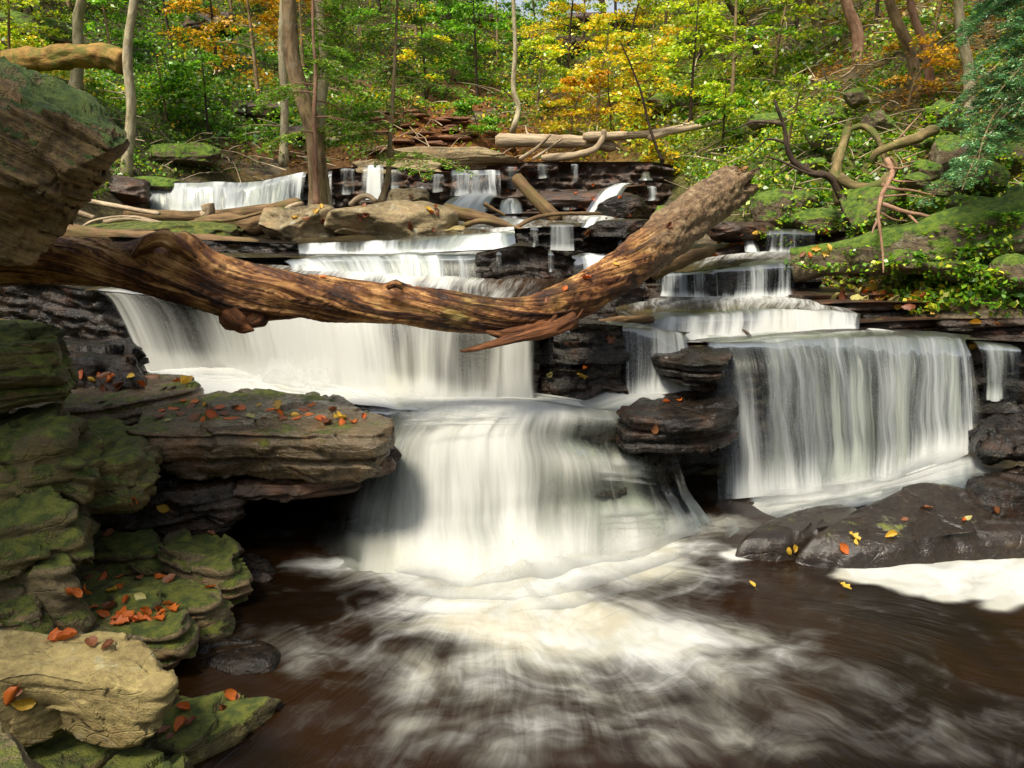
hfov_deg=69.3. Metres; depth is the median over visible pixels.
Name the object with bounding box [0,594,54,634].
rock
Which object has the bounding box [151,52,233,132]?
shrub
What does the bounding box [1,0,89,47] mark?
sapling
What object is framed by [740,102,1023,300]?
creeping plants
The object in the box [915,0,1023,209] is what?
tree
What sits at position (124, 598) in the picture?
leaf
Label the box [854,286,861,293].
leaf
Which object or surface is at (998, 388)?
waterfall
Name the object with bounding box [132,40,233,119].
shrub
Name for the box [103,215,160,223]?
branch
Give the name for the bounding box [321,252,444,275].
waterfall
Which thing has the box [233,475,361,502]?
rock
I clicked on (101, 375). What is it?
leaf
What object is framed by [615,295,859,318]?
stream water
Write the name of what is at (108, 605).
leaf
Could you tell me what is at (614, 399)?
stream water
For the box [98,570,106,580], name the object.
leaf
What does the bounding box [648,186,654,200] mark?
waterfall
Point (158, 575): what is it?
leaf
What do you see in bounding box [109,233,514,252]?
rock ledge
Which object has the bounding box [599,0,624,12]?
tree
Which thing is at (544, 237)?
rock ledge
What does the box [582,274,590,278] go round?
leaf
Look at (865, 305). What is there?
rock ledge
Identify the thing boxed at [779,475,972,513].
waterfall spray
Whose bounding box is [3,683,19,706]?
leaf
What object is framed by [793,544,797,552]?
leaf
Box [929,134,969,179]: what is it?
boulder
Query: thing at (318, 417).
leaf
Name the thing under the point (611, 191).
waterfall
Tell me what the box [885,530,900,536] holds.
leaf
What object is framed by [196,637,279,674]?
rock
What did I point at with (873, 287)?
leaf
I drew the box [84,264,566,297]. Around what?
stream water
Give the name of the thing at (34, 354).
rock
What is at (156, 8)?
sapling
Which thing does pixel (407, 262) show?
waterfall
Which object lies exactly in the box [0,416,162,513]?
rock
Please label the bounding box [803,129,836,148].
boulder
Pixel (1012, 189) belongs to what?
boulder
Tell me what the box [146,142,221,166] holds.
outcrop
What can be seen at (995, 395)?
waterfall
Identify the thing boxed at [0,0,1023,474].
hillside ground
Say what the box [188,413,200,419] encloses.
leaf
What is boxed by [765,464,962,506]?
waterfall spray
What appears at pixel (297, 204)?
root
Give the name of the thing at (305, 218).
leaf
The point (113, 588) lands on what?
leaf
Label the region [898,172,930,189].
boulder
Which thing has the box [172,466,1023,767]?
pool water
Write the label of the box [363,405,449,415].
waterfall spray
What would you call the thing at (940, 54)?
sapling
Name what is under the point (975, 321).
leaf
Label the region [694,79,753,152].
shrub
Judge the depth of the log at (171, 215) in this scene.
9.93 m
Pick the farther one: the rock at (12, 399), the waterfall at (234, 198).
the waterfall at (234, 198)
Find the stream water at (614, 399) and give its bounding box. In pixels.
[580,391,666,408]
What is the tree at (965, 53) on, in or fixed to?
on the hillside ground at (272, 172)
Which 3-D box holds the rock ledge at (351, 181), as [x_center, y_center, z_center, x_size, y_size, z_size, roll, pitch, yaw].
[-1.700,-3.232,12.966,2.721,1.096,2.349,0,13,0]
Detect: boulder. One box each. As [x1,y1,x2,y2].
[0,56,129,266]
[104,175,151,205]
[133,176,184,190]
[258,204,337,240]
[324,200,459,235]
[351,159,442,174]
[387,188,429,201]
[392,146,518,171]
[445,225,466,231]
[527,191,632,208]
[581,219,647,244]
[595,195,647,218]
[707,221,776,242]
[747,112,787,130]
[749,189,818,229]
[788,208,842,235]
[796,157,826,174]
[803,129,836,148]
[810,104,847,127]
[838,186,906,236]
[843,87,868,108]
[862,109,896,130]
[878,249,927,268]
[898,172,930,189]
[910,137,935,149]
[910,159,943,180]
[919,260,986,283]
[922,100,978,131]
[924,180,957,197]
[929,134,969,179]
[944,194,989,208]
[954,158,1010,197]
[961,127,996,150]
[987,253,1023,293]
[990,143,1023,179]
[1000,184,1023,196]
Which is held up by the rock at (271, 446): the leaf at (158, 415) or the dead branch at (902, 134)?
the leaf at (158, 415)
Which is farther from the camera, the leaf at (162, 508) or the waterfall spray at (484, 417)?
the waterfall spray at (484, 417)
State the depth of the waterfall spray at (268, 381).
5.39 m
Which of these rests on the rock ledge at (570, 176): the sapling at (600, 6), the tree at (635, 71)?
the tree at (635, 71)
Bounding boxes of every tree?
[68,0,86,90]
[99,0,176,176]
[250,0,385,203]
[278,0,326,166]
[282,0,328,205]
[314,0,333,206]
[326,0,477,202]
[507,0,520,150]
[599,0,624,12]
[608,32,696,162]
[722,99,851,232]
[724,0,764,72]
[806,0,822,57]
[829,121,898,205]
[840,0,865,60]
[884,0,922,89]
[896,0,967,86]
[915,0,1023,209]
[953,0,975,109]
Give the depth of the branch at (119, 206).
9.46 m
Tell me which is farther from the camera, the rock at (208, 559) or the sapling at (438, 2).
the sapling at (438, 2)
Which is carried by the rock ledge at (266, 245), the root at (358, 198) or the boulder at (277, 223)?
the boulder at (277, 223)
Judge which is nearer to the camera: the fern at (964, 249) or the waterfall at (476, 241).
the fern at (964, 249)
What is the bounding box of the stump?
[200,203,214,215]
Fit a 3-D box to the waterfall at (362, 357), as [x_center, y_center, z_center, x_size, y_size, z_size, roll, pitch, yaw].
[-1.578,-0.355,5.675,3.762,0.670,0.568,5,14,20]
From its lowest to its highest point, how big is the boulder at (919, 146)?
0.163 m
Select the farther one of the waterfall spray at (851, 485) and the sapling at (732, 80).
the sapling at (732, 80)
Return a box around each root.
[285,201,303,207]
[348,193,376,206]
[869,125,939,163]
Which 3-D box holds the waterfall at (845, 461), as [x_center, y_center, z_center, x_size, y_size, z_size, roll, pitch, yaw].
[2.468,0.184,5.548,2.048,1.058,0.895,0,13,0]
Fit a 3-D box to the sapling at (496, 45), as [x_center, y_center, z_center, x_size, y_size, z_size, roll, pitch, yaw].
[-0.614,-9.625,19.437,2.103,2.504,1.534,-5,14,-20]
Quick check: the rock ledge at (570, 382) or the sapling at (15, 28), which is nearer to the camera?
the rock ledge at (570, 382)
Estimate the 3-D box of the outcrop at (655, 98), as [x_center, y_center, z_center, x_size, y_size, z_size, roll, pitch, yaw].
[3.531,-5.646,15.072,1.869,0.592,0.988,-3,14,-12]
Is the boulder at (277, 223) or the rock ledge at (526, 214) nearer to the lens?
the boulder at (277, 223)
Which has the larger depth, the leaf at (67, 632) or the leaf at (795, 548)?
the leaf at (795, 548)
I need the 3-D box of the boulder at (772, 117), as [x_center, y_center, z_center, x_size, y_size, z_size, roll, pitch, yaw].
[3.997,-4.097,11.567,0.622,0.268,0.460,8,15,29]
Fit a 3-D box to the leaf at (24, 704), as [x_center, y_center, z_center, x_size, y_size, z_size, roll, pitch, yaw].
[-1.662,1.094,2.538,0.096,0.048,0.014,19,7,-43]
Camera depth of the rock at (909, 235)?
6.32 m
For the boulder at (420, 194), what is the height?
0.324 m
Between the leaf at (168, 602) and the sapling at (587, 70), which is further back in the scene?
the sapling at (587, 70)
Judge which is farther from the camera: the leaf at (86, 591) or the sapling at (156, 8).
the sapling at (156, 8)
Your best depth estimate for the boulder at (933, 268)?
6.15 m
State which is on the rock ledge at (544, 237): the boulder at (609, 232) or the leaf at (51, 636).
the boulder at (609, 232)
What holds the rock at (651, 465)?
on the rock ledge at (685, 464)
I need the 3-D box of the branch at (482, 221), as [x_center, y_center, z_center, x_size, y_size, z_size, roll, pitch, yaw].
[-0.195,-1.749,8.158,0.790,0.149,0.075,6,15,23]
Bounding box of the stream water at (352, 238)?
[296,227,514,242]
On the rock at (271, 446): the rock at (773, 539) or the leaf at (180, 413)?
the leaf at (180, 413)
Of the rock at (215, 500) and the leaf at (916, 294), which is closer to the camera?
the rock at (215, 500)
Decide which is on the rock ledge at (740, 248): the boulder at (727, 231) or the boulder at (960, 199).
the boulder at (727, 231)
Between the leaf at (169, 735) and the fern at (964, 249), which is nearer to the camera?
the leaf at (169, 735)
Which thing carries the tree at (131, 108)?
on the hillside ground at (272, 172)
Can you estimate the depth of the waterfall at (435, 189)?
11.51 m
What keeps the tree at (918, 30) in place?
on the hillside ground at (272, 172)
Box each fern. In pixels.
[939,247,987,254]
[970,301,1002,306]
[982,211,1023,219]
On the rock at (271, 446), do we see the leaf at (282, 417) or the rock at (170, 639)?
the leaf at (282, 417)
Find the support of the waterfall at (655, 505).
in the pool water at (780, 664)
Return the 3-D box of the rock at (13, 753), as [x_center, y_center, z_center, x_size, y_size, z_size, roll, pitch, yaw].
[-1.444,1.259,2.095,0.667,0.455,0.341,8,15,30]
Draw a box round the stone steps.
[343,109,476,152]
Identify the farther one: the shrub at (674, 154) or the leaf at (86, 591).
the shrub at (674, 154)
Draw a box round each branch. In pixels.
[77,210,95,219]
[83,215,140,225]
[86,199,160,214]
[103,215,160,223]
[192,211,261,222]
[462,218,521,228]
[483,202,505,215]
[515,211,601,226]
[519,133,550,160]
[532,138,562,159]
[599,315,654,324]
[822,68,836,89]
[839,57,861,78]
[895,113,921,140]
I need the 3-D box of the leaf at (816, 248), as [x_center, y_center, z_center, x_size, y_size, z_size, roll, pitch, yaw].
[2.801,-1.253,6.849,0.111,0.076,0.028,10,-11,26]
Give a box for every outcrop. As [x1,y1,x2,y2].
[0,9,71,43]
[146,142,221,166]
[179,11,239,33]
[195,79,248,99]
[231,100,280,119]
[289,125,305,141]
[519,34,590,58]
[551,12,638,34]
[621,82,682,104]
[641,90,716,120]
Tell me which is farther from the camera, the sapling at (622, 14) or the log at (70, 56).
the sapling at (622, 14)
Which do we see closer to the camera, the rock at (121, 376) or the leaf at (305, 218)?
the rock at (121, 376)
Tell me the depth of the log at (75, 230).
7.98 m
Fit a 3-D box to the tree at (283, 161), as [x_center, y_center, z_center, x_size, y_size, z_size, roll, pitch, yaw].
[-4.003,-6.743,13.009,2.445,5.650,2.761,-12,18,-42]
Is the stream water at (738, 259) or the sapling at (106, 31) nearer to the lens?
the stream water at (738, 259)
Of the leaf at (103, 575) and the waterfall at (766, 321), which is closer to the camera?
the leaf at (103, 575)
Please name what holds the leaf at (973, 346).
on the rock ledge at (748, 366)
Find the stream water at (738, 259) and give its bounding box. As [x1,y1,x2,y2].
[675,251,790,271]
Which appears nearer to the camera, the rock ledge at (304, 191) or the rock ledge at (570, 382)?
the rock ledge at (570, 382)
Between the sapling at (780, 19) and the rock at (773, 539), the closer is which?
the rock at (773, 539)
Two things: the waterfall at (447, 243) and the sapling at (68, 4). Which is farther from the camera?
the sapling at (68, 4)
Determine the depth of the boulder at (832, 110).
10.27 m
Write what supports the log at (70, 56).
on the hillside ground at (272, 172)
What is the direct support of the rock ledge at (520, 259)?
on the rock ledge at (75, 311)
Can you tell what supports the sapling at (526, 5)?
on the hillside ground at (272, 172)
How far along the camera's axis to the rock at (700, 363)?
5.12 m
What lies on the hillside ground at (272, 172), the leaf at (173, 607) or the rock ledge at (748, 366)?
the rock ledge at (748, 366)
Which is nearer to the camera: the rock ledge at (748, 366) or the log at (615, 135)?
the rock ledge at (748, 366)
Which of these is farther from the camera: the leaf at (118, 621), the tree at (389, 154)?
the tree at (389, 154)
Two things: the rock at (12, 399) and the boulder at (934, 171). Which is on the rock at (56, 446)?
the rock at (12, 399)
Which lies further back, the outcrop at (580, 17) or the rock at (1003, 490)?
the outcrop at (580, 17)
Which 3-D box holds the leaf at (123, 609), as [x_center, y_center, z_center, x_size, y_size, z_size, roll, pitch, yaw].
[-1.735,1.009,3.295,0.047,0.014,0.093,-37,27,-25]
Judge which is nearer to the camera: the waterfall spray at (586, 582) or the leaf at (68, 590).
the leaf at (68, 590)
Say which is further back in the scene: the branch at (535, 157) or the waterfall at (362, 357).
the branch at (535, 157)
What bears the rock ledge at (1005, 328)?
on the rock ledge at (748, 366)
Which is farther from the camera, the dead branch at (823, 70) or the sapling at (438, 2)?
the sapling at (438, 2)
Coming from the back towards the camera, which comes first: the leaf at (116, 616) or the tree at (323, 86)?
the tree at (323, 86)
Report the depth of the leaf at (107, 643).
2.66 m
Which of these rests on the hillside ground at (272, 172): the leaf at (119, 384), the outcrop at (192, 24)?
the outcrop at (192, 24)
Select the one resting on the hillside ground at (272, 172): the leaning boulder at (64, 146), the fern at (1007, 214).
the leaning boulder at (64, 146)
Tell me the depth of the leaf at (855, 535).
4.30 m
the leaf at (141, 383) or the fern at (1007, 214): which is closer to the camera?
the leaf at (141, 383)
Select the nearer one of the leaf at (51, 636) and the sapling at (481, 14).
the leaf at (51, 636)
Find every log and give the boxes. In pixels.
[0,42,133,73]
[0,165,760,351]
[64,224,259,247]
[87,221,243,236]
[123,197,301,220]
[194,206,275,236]
[443,203,508,226]
[495,125,616,151]
[512,173,562,220]
[541,129,606,161]
[583,118,693,141]
[647,120,722,140]
[650,245,715,280]
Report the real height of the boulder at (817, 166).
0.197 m
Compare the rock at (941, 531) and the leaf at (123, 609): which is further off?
the rock at (941, 531)
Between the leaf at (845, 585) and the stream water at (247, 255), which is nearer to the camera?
the leaf at (845, 585)
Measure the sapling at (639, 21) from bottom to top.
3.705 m
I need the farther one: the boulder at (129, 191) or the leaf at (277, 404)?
the boulder at (129, 191)
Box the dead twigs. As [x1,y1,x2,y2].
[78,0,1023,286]
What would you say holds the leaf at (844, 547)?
on the rock at (941, 531)
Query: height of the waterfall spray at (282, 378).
0.217 m
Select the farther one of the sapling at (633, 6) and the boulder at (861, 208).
the sapling at (633, 6)
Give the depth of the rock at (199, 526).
4.24 m
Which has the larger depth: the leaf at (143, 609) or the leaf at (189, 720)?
the leaf at (143, 609)
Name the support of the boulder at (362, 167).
on the rock ledge at (351, 181)
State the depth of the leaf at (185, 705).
2.93 m
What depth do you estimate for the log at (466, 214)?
8.51 m
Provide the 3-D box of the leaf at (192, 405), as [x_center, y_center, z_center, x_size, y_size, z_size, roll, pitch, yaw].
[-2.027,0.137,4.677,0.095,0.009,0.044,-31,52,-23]
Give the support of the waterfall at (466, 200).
on the rock ledge at (526, 214)
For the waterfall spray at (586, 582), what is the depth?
4.00 m
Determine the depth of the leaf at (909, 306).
6.29 m
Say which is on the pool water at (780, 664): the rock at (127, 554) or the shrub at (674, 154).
the rock at (127, 554)
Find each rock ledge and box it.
[0,285,541,392]
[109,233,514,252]
[221,169,334,207]
[233,251,478,276]
[328,167,490,208]
[334,404,737,499]
[434,185,654,218]
[474,241,575,278]
[486,161,676,213]
[491,211,590,217]
[507,219,648,268]
[534,363,628,414]
[539,318,689,404]
[553,319,629,364]
[573,268,647,318]
[602,310,905,328]
[645,262,821,298]
[675,324,1023,465]
[689,229,852,256]
[785,286,909,310]
[811,298,946,323]
[859,316,1023,334]
[893,325,1023,340]
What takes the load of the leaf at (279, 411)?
on the rock at (271, 446)
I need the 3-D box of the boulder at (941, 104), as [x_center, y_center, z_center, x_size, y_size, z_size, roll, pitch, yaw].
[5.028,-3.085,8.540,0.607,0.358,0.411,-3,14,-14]
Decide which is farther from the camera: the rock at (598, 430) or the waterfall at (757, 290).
the waterfall at (757, 290)
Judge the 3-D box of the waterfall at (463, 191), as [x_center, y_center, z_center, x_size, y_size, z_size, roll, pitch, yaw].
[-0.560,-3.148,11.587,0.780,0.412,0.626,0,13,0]
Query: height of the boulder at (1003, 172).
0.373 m
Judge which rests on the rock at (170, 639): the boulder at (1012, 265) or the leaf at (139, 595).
the leaf at (139, 595)
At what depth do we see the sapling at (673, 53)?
13.66 m
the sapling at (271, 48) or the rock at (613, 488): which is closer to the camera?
the rock at (613, 488)
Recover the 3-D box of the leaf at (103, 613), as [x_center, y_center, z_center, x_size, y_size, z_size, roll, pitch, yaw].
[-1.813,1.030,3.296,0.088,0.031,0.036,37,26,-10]
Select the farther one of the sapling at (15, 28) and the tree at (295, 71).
the sapling at (15, 28)
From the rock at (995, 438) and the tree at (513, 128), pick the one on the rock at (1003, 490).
the rock at (995, 438)
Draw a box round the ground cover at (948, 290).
[0,0,1023,317]
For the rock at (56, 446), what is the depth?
3.45 m
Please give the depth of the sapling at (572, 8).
18.07 m
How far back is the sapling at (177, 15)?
18.99 m
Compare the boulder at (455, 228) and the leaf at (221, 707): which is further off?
the boulder at (455, 228)
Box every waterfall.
[103,289,534,397]
[150,172,303,210]
[298,253,464,278]
[305,232,505,253]
[305,232,509,252]
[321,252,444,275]
[351,393,683,558]
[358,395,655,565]
[359,396,654,579]
[366,165,380,199]
[433,174,441,191]
[453,193,491,210]
[455,170,495,195]
[504,198,516,217]
[550,225,573,250]
[583,217,598,227]
[583,253,604,268]
[589,183,628,211]
[627,328,689,393]
[628,309,856,339]
[640,496,660,513]
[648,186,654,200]
[661,266,790,296]
[727,335,963,493]
[745,240,756,251]
[769,236,794,251]
[987,345,1001,399]
[989,345,999,401]
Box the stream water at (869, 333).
[667,328,1023,342]
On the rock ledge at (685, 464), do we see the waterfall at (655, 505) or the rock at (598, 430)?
the rock at (598, 430)
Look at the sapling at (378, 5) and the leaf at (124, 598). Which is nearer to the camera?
the leaf at (124, 598)
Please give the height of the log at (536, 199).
0.620 m
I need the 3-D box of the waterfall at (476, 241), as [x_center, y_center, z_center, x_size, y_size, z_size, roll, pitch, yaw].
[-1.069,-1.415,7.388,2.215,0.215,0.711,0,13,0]
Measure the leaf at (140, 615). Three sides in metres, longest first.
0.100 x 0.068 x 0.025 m
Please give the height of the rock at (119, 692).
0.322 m
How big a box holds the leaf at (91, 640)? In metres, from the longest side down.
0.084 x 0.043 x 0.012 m
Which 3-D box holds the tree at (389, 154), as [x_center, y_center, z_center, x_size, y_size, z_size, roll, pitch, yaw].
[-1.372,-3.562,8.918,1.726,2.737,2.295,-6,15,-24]
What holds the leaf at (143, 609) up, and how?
on the rock at (170, 639)
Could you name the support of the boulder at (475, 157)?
on the rock ledge at (351, 181)
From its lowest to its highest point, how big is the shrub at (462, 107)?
0.870 m
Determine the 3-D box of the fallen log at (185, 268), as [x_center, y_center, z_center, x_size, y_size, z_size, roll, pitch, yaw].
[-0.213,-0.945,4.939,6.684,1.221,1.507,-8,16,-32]
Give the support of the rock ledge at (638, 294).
on the hillside ground at (272, 172)
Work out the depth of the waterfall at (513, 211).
9.77 m
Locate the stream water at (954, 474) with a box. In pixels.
[753,457,1005,513]
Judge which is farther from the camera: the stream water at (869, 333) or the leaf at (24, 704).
the stream water at (869, 333)
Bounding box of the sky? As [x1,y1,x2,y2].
[468,0,660,21]
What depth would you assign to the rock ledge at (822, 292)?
6.83 m
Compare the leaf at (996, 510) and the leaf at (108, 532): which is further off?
the leaf at (996, 510)
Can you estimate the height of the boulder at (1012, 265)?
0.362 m
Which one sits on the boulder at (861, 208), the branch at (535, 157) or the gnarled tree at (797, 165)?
the gnarled tree at (797, 165)
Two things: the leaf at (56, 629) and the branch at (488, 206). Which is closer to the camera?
the leaf at (56, 629)
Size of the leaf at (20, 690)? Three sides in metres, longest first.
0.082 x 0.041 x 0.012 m
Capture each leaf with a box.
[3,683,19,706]
[10,685,25,696]
[11,698,35,710]
[45,630,61,640]
[50,627,59,641]
[54,627,77,639]
[65,587,74,594]
[71,587,82,597]
[78,369,82,378]
[82,574,92,579]
[83,584,92,593]
[84,635,97,646]
[91,372,111,379]
[96,609,109,617]
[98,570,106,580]
[99,383,105,391]
[101,639,113,649]
[102,528,114,536]
[102,601,115,609]
[104,373,114,383]
[105,586,117,590]
[109,615,130,624]
[110,614,118,619]
[112,382,123,389]
[116,582,123,588]
[118,606,126,615]
[120,610,133,622]
[122,595,128,602]
[126,614,137,619]
[129,611,148,622]
[134,592,145,599]
[136,381,144,386]
[140,606,151,615]
[144,614,152,619]
[146,374,160,377]
[151,612,164,619]
[152,414,165,416]
[154,573,165,577]
[156,504,169,512]
[157,725,171,732]
[161,573,178,583]
[163,601,177,604]
[165,603,179,611]
[166,732,173,738]
[174,715,188,731]
[175,701,192,712]
[177,411,184,415]
[180,375,192,383]
[183,715,196,726]
[185,402,197,407]
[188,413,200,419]
[206,409,217,418]
[214,405,224,408]
[219,410,230,415]
[219,705,226,710]
[223,688,236,699]
[235,404,245,409]
[245,413,254,417]
[272,398,282,408]
[276,409,282,415]
[278,415,286,419]
[297,407,309,410]
[302,216,310,220]
[315,415,325,419]
[321,417,332,422]
[328,406,336,410]
[334,411,346,417]
[338,417,344,424]
[408,221,412,229]
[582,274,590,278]
[606,333,615,343]
[652,425,658,435]
[786,547,791,554]
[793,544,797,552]
[811,245,820,251]
[821,250,829,256]
[831,290,841,298]
[839,286,845,299]
[839,542,848,553]
[840,582,851,588]
[849,531,860,540]
[850,294,860,299]
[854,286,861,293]
[865,283,877,291]
[872,290,879,299]
[883,295,899,300]
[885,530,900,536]
[893,304,902,309]
[901,303,916,310]
[914,290,920,296]
[920,291,930,298]
[969,319,981,323]
[969,343,981,349]
[992,506,999,513]
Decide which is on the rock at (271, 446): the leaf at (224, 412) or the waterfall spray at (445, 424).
the leaf at (224, 412)
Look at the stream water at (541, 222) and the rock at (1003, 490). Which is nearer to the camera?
the rock at (1003, 490)
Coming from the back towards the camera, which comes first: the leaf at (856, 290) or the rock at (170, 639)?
the leaf at (856, 290)
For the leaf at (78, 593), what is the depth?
3.12 m
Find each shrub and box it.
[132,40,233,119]
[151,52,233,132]
[451,97,502,137]
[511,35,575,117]
[535,72,610,134]
[570,69,652,131]
[640,142,687,174]
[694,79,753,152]
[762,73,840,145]
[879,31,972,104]
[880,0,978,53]
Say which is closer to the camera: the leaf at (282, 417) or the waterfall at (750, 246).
the leaf at (282, 417)
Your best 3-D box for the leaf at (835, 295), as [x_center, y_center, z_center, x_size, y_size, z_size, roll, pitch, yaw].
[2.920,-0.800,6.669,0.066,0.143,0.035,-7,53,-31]
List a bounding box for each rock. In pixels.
[0,319,73,390]
[0,366,78,413]
[0,402,103,506]
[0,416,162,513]
[0,485,100,581]
[0,553,96,632]
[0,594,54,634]
[0,630,178,748]
[0,722,45,767]
[9,373,203,425]
[24,689,187,767]
[62,337,148,388]
[71,528,167,576]
[76,570,234,642]
[76,586,199,670]
[91,472,247,531]
[95,366,146,391]
[99,511,246,537]
[102,747,193,767]
[126,388,395,483]
[142,691,281,764]
[157,528,253,604]
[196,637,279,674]
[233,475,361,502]
[240,552,276,582]
[377,445,401,476]
[574,410,620,444]
[584,468,626,500]
[614,390,738,454]
[631,452,668,479]
[648,341,732,385]
[735,504,856,560]
[790,188,1023,281]
[795,483,1023,568]
[965,465,1023,518]
[968,412,1023,465]
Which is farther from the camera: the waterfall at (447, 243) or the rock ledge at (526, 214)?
the rock ledge at (526, 214)
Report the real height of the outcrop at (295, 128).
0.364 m
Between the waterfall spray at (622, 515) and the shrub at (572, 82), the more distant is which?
the shrub at (572, 82)
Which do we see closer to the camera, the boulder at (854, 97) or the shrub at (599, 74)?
the boulder at (854, 97)
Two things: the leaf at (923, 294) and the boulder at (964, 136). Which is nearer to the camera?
the leaf at (923, 294)
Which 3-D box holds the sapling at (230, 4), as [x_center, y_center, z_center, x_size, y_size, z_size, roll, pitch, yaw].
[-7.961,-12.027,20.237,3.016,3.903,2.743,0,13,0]
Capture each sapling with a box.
[0,0,69,49]
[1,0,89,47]
[60,0,152,48]
[66,0,115,12]
[143,0,216,49]
[154,1,159,14]
[157,0,248,76]
[175,0,304,97]
[228,0,264,13]
[255,0,334,69]
[258,0,335,17]
[299,0,382,60]
[362,0,462,60]
[377,0,381,14]
[391,0,451,98]
[418,0,507,27]
[419,0,481,67]
[420,0,509,95]
[425,0,485,24]
[452,0,525,66]
[498,0,569,68]
[517,0,609,86]
[529,3,560,20]
[537,0,620,38]
[566,10,657,114]
[582,0,675,31]
[593,0,680,87]
[604,0,724,62]
[605,24,683,101]
[622,2,654,15]
[632,0,760,122]
[665,0,811,94]
[670,0,746,62]
[728,0,802,28]
[730,0,848,79]
[737,0,743,26]
[822,0,905,26]
[983,1,1022,27]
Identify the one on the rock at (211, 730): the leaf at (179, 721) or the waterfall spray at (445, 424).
the leaf at (179, 721)
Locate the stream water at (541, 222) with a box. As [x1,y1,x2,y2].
[458,215,633,228]
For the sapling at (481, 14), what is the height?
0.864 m
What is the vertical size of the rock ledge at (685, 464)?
0.931 m
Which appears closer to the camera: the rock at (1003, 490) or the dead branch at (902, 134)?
the rock at (1003, 490)
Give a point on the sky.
(611, 7)
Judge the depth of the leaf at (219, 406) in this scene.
4.61 m
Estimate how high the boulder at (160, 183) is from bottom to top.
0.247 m
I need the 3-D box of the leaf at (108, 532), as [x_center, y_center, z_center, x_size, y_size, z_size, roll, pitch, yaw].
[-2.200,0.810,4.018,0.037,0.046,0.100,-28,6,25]
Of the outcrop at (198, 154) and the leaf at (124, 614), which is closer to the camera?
the leaf at (124, 614)
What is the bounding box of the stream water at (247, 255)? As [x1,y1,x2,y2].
[221,250,487,257]
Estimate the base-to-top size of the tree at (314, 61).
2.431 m
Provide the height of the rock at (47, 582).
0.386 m
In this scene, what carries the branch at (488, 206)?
on the waterfall
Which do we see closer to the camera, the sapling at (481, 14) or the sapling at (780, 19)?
the sapling at (780, 19)
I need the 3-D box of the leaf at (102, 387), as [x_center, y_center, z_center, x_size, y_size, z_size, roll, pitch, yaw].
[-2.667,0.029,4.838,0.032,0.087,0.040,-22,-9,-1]
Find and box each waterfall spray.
[187,370,425,402]
[265,379,316,389]
[268,371,323,386]
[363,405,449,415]
[369,410,473,421]
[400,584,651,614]
[402,526,694,586]
[404,553,686,599]
[407,416,506,422]
[410,413,478,417]
[427,423,480,425]
[608,463,640,469]
[615,512,658,517]
[755,454,961,501]
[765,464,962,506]
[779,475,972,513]
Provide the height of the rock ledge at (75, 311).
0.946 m
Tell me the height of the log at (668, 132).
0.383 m
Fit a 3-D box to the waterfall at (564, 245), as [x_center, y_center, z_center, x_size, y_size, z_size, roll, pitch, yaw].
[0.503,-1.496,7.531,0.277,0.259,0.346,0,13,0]
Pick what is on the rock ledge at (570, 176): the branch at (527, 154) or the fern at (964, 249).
the branch at (527, 154)
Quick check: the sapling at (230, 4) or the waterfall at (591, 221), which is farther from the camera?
the sapling at (230, 4)
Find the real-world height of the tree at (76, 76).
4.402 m
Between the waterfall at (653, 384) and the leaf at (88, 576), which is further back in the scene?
the waterfall at (653, 384)
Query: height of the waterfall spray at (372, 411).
0.140 m
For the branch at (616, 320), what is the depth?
5.87 m
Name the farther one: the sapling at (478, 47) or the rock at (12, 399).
the sapling at (478, 47)
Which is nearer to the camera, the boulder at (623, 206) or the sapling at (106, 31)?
the boulder at (623, 206)
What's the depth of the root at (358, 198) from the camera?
8.80 m
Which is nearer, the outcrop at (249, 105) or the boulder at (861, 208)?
the boulder at (861, 208)
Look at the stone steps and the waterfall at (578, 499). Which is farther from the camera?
the stone steps
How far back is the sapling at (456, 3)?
18.18 m
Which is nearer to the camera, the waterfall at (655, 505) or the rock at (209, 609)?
the rock at (209, 609)
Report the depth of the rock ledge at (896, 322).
6.07 m
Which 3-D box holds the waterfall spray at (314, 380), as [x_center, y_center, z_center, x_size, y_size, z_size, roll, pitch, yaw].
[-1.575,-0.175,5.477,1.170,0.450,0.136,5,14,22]
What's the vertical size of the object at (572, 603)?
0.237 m
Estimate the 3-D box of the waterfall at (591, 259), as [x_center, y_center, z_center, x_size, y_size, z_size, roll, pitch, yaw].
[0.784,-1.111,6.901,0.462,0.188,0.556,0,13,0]
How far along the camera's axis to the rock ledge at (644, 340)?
5.59 m
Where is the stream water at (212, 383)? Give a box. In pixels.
[147,367,419,409]
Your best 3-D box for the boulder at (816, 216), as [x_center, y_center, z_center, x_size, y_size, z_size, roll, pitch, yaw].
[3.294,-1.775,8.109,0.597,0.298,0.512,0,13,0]
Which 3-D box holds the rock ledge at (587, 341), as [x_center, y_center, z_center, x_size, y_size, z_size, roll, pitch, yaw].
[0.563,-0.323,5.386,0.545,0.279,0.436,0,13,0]
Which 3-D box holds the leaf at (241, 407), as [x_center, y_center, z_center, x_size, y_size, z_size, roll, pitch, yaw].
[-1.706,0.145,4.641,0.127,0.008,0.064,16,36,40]
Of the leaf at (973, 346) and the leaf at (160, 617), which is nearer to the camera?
the leaf at (160, 617)
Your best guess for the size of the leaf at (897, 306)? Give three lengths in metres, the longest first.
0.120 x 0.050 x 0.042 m

